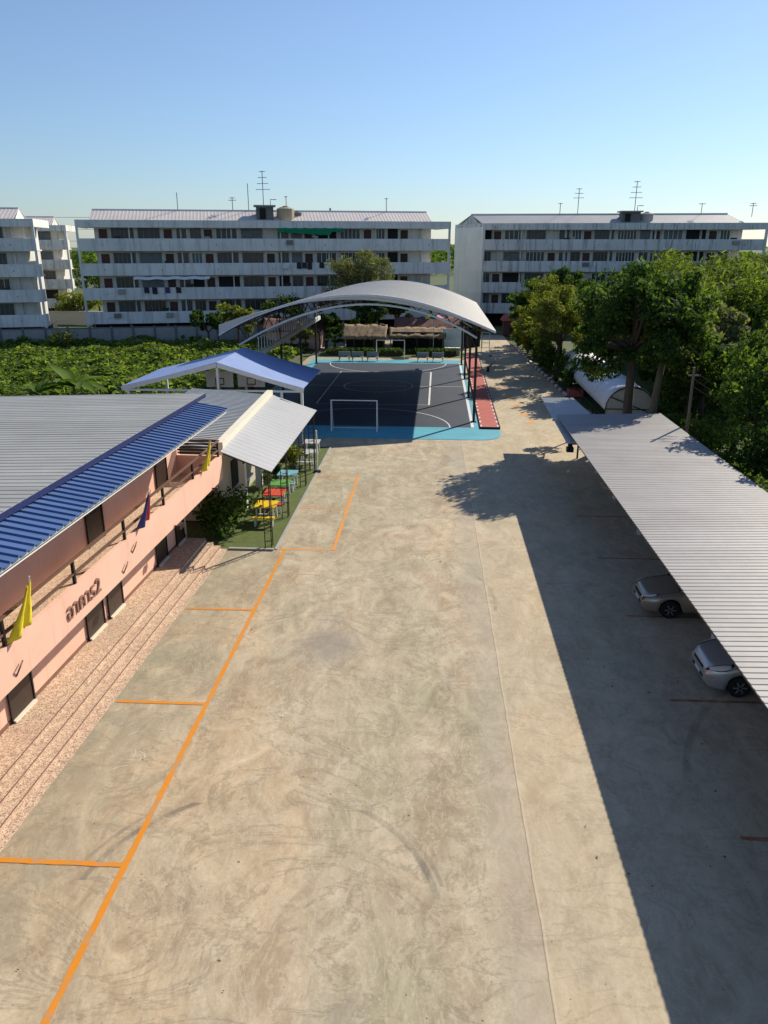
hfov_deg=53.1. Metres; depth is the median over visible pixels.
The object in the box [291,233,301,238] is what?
window
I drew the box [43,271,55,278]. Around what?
window
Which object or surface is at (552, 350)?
roadside shrub
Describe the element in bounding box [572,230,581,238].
window
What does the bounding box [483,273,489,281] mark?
window
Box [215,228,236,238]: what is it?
window
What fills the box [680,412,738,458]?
leafy shrub
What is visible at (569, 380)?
roadside shrub
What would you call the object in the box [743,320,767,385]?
broadleaf tree
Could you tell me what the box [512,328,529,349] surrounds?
roadside shrub
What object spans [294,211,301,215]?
water tank
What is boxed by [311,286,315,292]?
laundry
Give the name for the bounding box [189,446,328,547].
lawn
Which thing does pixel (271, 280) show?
door
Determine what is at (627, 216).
door
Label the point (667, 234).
window
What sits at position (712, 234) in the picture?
door
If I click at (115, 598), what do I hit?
door
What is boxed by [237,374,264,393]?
basketball hoop
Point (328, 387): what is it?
court marking
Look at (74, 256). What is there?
distant wood
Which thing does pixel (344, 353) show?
court bench
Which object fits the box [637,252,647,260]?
window
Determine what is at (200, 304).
window
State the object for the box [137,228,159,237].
window
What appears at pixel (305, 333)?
broadleaf tree
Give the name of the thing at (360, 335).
thatched hut
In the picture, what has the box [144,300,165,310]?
window
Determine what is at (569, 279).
broadleaf tree
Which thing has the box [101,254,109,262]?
door
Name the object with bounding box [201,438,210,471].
flag
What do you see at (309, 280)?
door
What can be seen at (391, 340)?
football goal
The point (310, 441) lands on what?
picnic table
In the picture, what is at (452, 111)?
sky
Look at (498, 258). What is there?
apartment building
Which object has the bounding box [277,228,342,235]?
shade net
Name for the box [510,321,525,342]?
roadside shrub
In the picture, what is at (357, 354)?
court bench
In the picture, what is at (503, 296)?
window
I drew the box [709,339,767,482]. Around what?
broadleaf tree
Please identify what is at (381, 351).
hedge
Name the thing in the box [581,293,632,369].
broadleaf tree
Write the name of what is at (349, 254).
window
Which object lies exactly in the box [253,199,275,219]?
roof tank room
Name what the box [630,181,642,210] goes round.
tv antenna
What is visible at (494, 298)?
door
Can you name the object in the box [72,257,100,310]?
broadleaf tree
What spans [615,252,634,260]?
window
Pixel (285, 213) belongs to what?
water tank
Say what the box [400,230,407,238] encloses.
door
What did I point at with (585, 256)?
door
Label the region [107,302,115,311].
door
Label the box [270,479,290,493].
picnic table
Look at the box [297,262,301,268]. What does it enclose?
laundry
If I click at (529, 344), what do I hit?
roadside shrub
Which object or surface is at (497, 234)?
door
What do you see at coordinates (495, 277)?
door
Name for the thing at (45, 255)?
window
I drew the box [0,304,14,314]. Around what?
window
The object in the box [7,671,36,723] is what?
door
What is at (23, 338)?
field bush
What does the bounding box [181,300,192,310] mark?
window
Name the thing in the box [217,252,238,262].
window
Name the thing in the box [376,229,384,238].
window
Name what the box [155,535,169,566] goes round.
door
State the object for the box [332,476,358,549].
parking marking
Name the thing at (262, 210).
door
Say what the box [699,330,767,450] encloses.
broadleaf tree
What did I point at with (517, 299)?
broadleaf tree
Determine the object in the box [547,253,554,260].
door
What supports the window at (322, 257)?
in the apartment building at (245, 259)
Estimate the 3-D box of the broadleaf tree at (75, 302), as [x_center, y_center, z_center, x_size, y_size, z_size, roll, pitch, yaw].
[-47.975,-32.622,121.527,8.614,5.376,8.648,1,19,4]
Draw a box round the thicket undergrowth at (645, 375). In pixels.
[637,284,767,410]
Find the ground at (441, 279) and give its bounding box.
[57,248,767,537]
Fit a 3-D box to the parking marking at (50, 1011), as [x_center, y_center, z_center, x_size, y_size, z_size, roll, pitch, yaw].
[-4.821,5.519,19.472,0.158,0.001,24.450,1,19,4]
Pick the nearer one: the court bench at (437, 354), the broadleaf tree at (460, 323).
the court bench at (437, 354)
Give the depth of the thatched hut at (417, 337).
88.29 m
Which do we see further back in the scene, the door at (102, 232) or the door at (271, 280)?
the door at (271, 280)
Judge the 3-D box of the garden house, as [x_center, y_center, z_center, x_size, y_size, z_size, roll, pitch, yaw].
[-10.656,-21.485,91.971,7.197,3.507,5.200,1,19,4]
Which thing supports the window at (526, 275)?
in the apartment building at (498, 258)
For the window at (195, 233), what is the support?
in the apartment building at (245, 259)
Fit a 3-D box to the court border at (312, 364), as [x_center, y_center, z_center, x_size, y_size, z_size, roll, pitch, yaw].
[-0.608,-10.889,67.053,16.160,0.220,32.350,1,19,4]
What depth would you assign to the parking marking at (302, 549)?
31.02 m
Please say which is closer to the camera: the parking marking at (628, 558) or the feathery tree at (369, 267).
the parking marking at (628, 558)
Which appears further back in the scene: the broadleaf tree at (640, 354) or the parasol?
the parasol
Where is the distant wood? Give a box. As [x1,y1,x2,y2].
[69,244,767,275]
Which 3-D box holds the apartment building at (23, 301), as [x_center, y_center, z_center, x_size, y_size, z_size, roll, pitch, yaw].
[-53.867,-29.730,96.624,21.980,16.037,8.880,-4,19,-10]
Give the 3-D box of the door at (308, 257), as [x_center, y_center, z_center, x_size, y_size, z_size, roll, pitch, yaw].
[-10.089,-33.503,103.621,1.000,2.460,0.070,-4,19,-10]
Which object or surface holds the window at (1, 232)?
in the apartment building at (23, 301)
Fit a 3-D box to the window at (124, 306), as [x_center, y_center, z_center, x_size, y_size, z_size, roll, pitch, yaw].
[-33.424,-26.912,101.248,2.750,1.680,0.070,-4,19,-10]
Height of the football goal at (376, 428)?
2.086 m
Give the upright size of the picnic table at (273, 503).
0.721 m
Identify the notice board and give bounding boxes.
[443,328,463,351]
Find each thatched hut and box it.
[342,323,388,349]
[388,326,445,348]
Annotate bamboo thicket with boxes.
[646,247,767,352]
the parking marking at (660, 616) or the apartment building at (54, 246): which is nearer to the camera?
the parking marking at (660, 616)
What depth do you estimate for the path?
60.89 m
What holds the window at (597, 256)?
in the apartment building at (498, 258)
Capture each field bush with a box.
[5,335,37,347]
[44,330,77,346]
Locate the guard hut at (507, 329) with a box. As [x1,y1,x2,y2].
[500,314,519,335]
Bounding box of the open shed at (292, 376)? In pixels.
[121,347,320,440]
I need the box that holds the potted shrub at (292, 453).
[281,445,303,469]
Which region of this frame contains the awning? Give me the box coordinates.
[134,276,209,279]
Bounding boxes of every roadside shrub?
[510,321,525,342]
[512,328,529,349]
[518,333,529,353]
[524,330,542,358]
[530,338,549,358]
[536,347,550,370]
[543,345,566,376]
[553,354,572,382]
[562,365,577,387]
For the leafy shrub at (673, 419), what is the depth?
45.95 m
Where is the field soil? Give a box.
[2,336,324,395]
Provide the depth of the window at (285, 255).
102.77 m
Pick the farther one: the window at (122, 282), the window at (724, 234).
the window at (724, 234)
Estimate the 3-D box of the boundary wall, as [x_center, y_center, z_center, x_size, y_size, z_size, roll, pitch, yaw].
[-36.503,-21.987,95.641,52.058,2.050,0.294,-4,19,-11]
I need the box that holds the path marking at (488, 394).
[466,355,498,426]
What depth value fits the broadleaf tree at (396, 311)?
95.11 m
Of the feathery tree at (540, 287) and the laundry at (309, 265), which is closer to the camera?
the feathery tree at (540, 287)
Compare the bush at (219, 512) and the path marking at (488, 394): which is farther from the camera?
the path marking at (488, 394)
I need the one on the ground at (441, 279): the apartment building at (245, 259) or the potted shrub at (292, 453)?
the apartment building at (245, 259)
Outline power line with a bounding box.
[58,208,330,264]
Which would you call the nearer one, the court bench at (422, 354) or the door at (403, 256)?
the court bench at (422, 354)
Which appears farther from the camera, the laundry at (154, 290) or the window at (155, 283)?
the window at (155, 283)
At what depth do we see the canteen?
35.69 m
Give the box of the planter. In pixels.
[567,388,582,396]
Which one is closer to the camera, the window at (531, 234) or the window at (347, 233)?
the window at (347, 233)
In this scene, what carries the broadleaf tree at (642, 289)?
on the yard at (504, 832)
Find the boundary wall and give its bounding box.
[0,324,265,341]
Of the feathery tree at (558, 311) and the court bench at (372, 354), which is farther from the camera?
the court bench at (372, 354)
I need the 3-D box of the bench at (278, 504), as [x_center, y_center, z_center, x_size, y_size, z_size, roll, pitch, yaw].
[-5.093,-0.178,35.227,0.950,0.420,0.260,1,19,4]
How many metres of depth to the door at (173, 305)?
102.17 m
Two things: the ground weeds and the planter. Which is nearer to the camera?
the ground weeds
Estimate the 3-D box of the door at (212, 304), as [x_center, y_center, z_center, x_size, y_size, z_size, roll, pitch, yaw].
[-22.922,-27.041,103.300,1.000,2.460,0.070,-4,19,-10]
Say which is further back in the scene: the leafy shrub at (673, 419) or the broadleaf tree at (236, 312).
the broadleaf tree at (236, 312)
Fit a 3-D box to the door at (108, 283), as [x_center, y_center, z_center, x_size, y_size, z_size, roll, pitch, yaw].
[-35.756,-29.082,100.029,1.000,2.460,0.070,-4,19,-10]
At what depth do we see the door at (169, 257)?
100.17 m
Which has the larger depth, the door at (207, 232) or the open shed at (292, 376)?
the door at (207, 232)
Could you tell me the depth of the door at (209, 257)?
101.11 m
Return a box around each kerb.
[228,547,273,550]
[274,446,331,549]
[478,355,499,426]
[480,427,499,429]
[510,343,563,392]
[511,344,566,395]
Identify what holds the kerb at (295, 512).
on the yard at (504, 832)
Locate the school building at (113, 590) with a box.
[0,393,227,851]
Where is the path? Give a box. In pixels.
[466,353,498,426]
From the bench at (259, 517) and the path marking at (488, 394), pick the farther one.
the path marking at (488, 394)
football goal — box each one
[330,400,377,431]
[376,340,404,358]
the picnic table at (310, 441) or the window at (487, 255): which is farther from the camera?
the window at (487, 255)
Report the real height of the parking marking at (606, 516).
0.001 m
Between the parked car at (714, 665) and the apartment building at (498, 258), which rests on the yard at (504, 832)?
the parked car at (714, 665)
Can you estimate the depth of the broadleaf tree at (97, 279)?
135.42 m
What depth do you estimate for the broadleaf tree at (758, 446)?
32.79 m
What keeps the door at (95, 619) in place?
in the school building at (113, 590)
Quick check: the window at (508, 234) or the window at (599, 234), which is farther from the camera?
the window at (508, 234)
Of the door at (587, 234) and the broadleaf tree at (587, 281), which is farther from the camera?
the door at (587, 234)
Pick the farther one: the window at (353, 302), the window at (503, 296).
the window at (503, 296)
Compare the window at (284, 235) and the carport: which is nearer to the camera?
the carport
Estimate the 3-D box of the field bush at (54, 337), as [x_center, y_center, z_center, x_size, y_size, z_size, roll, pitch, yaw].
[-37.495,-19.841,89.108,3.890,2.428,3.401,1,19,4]
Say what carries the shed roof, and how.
on the ground at (441, 279)
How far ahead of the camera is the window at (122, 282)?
100.17 m
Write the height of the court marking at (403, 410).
0.001 m
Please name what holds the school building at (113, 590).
on the yard at (504, 832)
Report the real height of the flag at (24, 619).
1.166 m
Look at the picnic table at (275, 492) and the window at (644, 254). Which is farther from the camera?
the window at (644, 254)
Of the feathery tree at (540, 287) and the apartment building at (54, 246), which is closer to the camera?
the feathery tree at (540, 287)
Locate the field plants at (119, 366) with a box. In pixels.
[0,334,308,395]
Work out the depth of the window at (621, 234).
111.94 m
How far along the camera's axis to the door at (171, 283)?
101.20 m
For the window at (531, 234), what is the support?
in the apartment building at (498, 258)
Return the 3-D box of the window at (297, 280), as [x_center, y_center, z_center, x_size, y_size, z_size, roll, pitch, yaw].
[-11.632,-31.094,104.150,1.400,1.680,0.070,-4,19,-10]
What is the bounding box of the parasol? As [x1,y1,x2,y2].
[425,313,442,347]
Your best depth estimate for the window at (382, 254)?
104.98 m
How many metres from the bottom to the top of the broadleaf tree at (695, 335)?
10.570 m
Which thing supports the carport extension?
on the yard at (504, 832)
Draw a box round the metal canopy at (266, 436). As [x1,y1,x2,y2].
[220,395,316,546]
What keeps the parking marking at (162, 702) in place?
on the yard at (504, 832)
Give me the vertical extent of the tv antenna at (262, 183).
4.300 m
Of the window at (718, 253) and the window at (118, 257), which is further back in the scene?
the window at (718, 253)
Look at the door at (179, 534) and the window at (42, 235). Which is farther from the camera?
the window at (42, 235)
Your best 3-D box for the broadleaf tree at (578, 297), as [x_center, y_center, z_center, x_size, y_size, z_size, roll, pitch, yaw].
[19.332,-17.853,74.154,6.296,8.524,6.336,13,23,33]
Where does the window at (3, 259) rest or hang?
in the apartment building at (23, 301)
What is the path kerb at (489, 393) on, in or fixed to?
on the yard at (504, 832)
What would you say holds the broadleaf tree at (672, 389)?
on the ground at (441, 279)
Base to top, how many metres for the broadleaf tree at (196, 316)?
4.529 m
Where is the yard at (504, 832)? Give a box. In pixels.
[0,334,767,1023]
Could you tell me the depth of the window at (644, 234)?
111.74 m
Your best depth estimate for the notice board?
88.00 m
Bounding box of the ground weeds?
[657,400,767,491]
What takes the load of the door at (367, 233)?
in the apartment building at (245, 259)
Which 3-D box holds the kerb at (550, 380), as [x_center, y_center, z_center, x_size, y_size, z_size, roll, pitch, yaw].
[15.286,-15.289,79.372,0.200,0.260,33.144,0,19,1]
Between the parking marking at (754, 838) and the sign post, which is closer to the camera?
the parking marking at (754, 838)
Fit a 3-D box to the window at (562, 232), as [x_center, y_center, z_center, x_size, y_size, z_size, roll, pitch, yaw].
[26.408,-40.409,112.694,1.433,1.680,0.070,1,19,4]
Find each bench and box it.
[252,516,274,526]
[264,503,282,512]
[277,482,294,491]
[296,461,312,469]
[338,351,349,360]
[352,351,362,360]
[366,352,378,360]
[417,352,428,361]
[432,352,443,359]
[445,347,459,354]
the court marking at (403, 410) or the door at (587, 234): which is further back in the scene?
the door at (587, 234)
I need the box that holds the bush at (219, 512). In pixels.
[192,484,262,537]
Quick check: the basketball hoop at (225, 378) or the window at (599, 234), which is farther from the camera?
the window at (599, 234)
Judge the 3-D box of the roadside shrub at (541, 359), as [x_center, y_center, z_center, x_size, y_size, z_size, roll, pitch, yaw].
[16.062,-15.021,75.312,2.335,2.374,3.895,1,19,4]
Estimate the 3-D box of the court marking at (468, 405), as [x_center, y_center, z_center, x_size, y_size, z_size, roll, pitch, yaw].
[6.902,-10.529,65.659,0.200,0.001,29.600,1,19,3]
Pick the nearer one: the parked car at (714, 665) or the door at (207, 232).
the parked car at (714, 665)
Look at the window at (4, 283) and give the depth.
95.56 m
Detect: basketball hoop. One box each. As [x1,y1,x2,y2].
[206,371,233,388]
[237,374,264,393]
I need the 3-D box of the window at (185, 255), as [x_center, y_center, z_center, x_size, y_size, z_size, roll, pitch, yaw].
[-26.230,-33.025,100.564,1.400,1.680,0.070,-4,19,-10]
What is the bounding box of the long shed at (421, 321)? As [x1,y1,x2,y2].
[394,316,483,346]
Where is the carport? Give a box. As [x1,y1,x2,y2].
[557,413,767,710]
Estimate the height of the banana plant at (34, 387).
2.757 m
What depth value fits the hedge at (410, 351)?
86.70 m
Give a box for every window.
[0,227,3,237]
[0,253,6,263]
[0,279,10,289]
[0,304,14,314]
[37,231,50,239]
[40,251,53,259]
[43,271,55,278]
[110,228,133,237]
[113,253,135,262]
[116,277,138,287]
[118,301,140,311]
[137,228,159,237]
[139,253,161,262]
[142,279,164,287]
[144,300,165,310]
[175,228,186,238]
[177,253,188,262]
[180,279,190,286]
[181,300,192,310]
[189,228,200,238]
[191,253,202,262]
[195,300,206,310]
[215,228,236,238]
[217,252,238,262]
[220,300,240,307]
[241,228,261,238]
[242,252,263,262]
[243,276,264,286]
[245,299,265,309]
[277,232,287,238]
[278,252,288,262]
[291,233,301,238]
[292,252,302,262]
[293,276,302,285]
[316,252,336,262]
[317,276,336,285]
[318,300,337,308]
[340,229,359,238]
[340,252,356,261]
[341,300,360,308]
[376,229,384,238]
[377,252,384,260]
[482,294,488,302]
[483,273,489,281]
[484,252,490,260]
[501,294,512,302]
[503,252,521,260]
[504,230,523,238]
[524,273,542,281]
[525,252,544,260]
[526,230,545,238]
[558,252,567,260]
[559,230,569,238]
[570,252,579,260]
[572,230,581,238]
[591,273,609,282]
[592,252,611,260]
[594,230,613,238]
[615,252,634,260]
[617,230,636,238]
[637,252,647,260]
[640,230,650,238]
[663,230,682,238]
[717,252,727,259]
[719,230,730,238]
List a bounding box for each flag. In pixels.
[7,576,31,643]
[136,487,150,529]
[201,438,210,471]
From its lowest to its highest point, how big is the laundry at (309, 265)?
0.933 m
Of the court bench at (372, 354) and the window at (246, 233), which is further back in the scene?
the window at (246, 233)
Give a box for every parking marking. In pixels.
[0,857,122,866]
[41,550,285,1023]
[116,700,203,704]
[185,608,251,610]
[278,548,331,549]
[300,507,345,508]
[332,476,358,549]
[586,516,626,516]
[598,557,658,559]
[627,615,700,617]
[670,699,761,703]
[740,836,767,840]
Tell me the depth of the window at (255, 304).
103.99 m
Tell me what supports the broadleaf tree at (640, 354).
on the ground at (441, 279)
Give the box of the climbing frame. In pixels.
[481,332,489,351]
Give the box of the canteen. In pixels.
[179,388,274,520]
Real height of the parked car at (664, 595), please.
1.464 m
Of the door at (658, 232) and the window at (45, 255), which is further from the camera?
the window at (45, 255)
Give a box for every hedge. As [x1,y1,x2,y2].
[326,346,403,355]
[369,347,444,353]
[415,347,457,355]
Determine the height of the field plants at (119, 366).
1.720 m
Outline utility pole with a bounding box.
[685,367,767,432]
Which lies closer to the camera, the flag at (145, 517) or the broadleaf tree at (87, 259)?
the flag at (145, 517)
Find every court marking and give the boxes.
[317,371,341,402]
[321,408,449,426]
[428,372,431,404]
[459,363,473,426]
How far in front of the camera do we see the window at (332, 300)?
105.78 m
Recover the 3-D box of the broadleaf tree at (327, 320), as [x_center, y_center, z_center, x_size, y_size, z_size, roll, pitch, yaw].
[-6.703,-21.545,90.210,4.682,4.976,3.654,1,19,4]
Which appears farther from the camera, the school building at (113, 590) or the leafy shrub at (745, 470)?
the leafy shrub at (745, 470)
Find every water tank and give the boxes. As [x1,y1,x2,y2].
[277,206,293,220]
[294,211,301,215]
[640,212,653,221]
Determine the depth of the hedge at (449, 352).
84.70 m
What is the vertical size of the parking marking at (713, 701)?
0.001 m
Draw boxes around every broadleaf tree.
[49,288,102,310]
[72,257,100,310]
[88,276,99,287]
[189,309,227,340]
[215,302,256,344]
[259,292,309,324]
[290,322,313,345]
[308,311,343,348]
[325,327,344,347]
[347,300,388,323]
[385,302,413,316]
[453,321,481,347]
[506,278,543,331]
[531,266,584,347]
[562,281,617,341]
[570,255,702,413]
[573,278,612,353]
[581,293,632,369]
[622,268,720,412]
[626,341,663,397]
[652,339,724,425]
[653,300,750,419]
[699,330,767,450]
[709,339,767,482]
[723,401,767,479]
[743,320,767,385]
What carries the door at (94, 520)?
in the school building at (113, 590)
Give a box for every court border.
[274,359,478,428]
[299,426,500,439]
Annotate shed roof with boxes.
[48,311,102,324]
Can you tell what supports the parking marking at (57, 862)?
on the yard at (504, 832)
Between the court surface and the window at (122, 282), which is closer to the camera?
the court surface
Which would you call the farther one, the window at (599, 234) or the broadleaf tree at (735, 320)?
the window at (599, 234)
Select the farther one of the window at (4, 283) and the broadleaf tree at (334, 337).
the window at (4, 283)
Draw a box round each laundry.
[152,287,157,293]
[165,287,169,292]
[176,287,180,292]
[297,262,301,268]
[307,262,311,269]
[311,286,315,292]
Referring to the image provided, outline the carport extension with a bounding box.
[540,398,589,458]
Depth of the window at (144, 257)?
99.78 m
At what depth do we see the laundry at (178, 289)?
100.25 m
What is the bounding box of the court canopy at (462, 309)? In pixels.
[219,280,495,422]
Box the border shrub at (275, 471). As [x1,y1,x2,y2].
[262,458,284,479]
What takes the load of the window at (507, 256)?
in the apartment building at (498, 258)
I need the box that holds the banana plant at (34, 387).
[11,374,61,395]
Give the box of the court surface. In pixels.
[283,362,470,427]
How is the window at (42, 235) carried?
in the apartment building at (54, 246)
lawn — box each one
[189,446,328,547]
[317,351,466,357]
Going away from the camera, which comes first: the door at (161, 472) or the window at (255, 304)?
the door at (161, 472)
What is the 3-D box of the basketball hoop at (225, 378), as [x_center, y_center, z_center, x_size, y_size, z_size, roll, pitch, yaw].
[-10.762,-7.661,51.677,1.800,3.800,2.619,1,19,4]
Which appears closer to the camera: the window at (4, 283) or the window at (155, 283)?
the window at (4, 283)
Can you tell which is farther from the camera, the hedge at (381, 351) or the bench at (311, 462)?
the hedge at (381, 351)
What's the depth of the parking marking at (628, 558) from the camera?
30.13 m
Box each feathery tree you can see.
[324,249,394,323]
[513,274,562,343]
[522,283,583,380]
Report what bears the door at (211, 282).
in the apartment building at (245, 259)
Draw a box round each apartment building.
[0,207,57,328]
[25,216,81,310]
[74,209,450,331]
[453,213,767,323]
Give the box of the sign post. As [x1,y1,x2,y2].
[313,430,320,472]
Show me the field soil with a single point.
(293, 359)
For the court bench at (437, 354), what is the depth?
80.87 m
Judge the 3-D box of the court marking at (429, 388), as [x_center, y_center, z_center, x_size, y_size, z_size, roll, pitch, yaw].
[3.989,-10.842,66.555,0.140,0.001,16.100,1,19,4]
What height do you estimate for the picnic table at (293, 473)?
0.721 m
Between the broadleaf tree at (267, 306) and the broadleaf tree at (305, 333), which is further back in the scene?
the broadleaf tree at (267, 306)
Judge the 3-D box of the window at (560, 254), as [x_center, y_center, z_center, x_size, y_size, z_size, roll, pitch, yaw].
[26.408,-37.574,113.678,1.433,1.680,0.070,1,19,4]
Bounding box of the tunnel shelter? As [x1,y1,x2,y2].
[564,350,651,413]
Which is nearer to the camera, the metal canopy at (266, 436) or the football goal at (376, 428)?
the metal canopy at (266, 436)
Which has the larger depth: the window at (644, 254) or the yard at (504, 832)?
the window at (644, 254)
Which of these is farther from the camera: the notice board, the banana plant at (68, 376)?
the notice board
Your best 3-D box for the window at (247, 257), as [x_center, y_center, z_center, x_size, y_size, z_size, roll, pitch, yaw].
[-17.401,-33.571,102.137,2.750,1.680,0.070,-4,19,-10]
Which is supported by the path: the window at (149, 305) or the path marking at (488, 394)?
the path marking at (488, 394)
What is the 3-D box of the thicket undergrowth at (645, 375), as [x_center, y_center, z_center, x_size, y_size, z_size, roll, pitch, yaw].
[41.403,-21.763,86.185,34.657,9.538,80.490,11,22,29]
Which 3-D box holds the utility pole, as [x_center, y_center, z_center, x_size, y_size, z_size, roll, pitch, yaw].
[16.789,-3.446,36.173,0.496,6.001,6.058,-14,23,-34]
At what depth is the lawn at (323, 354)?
84.69 m
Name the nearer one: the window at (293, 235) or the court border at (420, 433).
the court border at (420, 433)
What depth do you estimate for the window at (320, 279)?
104.67 m
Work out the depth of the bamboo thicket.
64.18 m
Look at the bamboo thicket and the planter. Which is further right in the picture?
the bamboo thicket
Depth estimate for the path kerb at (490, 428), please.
51.24 m
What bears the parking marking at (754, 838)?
on the yard at (504, 832)
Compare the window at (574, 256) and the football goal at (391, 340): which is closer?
the football goal at (391, 340)
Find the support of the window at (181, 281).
in the apartment building at (245, 259)
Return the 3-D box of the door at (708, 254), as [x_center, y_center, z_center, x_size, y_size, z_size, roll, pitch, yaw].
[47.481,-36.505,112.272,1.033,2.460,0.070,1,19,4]
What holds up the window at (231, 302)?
in the apartment building at (245, 259)
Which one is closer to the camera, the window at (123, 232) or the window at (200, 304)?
the window at (123, 232)
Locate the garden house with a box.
[261,318,324,349]
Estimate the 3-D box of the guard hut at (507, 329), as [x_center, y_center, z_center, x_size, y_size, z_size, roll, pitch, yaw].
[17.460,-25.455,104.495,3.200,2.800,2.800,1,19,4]
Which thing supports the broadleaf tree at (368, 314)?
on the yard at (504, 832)
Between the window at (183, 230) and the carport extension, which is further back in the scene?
the window at (183, 230)
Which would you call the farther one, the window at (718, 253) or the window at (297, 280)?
the window at (718, 253)
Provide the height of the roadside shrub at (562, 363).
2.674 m
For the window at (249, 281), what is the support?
in the apartment building at (245, 259)
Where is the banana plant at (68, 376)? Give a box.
[39,354,107,394]
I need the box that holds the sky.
[0,0,767,247]
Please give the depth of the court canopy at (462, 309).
56.46 m
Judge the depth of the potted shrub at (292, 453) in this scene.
40.90 m
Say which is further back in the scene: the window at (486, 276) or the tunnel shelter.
the window at (486, 276)
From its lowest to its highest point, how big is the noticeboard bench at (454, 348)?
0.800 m
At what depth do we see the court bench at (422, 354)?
80.95 m
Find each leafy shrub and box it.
[650,411,688,430]
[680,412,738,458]
[732,460,763,483]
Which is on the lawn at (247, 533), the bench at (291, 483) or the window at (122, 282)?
the bench at (291, 483)
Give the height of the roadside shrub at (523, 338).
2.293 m
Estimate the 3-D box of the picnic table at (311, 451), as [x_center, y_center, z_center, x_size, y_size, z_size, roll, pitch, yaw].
[-4.305,-3.021,42.968,0.934,0.721,1.000,1,19,4]
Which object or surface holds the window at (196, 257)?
in the apartment building at (245, 259)
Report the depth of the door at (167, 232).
99.20 m
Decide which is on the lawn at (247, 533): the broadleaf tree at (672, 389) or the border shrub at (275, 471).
the border shrub at (275, 471)
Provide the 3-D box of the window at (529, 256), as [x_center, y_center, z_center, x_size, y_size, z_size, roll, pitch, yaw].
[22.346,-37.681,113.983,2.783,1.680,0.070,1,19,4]
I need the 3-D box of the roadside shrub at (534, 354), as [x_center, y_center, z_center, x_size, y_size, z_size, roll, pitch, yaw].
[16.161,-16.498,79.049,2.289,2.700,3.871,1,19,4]
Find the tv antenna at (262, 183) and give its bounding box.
[256,171,269,204]
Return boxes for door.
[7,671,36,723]
[84,504,105,548]
[85,599,107,641]
[98,229,106,237]
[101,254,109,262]
[104,278,112,287]
[106,580,125,618]
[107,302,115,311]
[154,457,168,492]
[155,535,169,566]
[163,229,171,237]
[166,254,173,262]
[168,279,175,286]
[170,302,177,310]
[175,518,185,546]
[204,229,211,238]
[205,254,213,262]
[207,278,214,286]
[209,301,216,310]
[259,208,265,218]
[267,254,274,262]
[268,277,275,285]
[305,254,312,262]
[306,277,312,285]
[364,230,370,238]
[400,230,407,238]
[400,253,407,261]
[400,276,406,280]
[491,295,497,302]
[492,274,498,281]
[494,231,500,238]
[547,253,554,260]
[582,253,589,260]
[584,231,591,238]
[625,214,630,221]
[652,231,659,238]
[706,253,713,260]
[709,231,716,238]
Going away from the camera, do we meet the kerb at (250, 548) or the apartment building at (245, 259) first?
the kerb at (250, 548)
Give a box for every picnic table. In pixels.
[253,500,278,520]
[263,489,285,502]
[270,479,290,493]
[277,470,298,488]
[300,449,315,464]
[302,439,320,451]
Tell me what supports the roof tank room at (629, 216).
on the apartment building at (498, 258)
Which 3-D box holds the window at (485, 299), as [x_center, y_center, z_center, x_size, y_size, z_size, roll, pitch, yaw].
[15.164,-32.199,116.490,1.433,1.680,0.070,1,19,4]
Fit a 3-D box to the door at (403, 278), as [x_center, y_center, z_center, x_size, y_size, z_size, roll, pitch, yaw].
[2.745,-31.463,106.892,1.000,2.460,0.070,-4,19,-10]
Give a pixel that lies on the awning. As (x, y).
(172, 277)
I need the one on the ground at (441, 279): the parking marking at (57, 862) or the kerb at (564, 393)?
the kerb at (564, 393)
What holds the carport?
on the yard at (504, 832)
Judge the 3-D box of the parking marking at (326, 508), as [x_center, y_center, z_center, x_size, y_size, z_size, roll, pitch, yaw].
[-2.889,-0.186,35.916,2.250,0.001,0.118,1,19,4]
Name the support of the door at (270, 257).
in the apartment building at (245, 259)
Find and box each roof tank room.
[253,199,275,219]
[617,205,643,221]
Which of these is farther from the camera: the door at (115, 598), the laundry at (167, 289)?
the laundry at (167, 289)
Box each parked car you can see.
[633,572,696,618]
[691,639,750,697]
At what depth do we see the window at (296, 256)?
103.08 m
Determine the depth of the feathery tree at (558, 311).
67.29 m
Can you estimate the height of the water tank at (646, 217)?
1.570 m
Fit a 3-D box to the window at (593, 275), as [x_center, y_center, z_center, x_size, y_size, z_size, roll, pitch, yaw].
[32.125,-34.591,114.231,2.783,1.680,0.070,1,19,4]
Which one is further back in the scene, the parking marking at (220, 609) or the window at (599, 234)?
the window at (599, 234)
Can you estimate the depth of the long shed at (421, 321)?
92.82 m

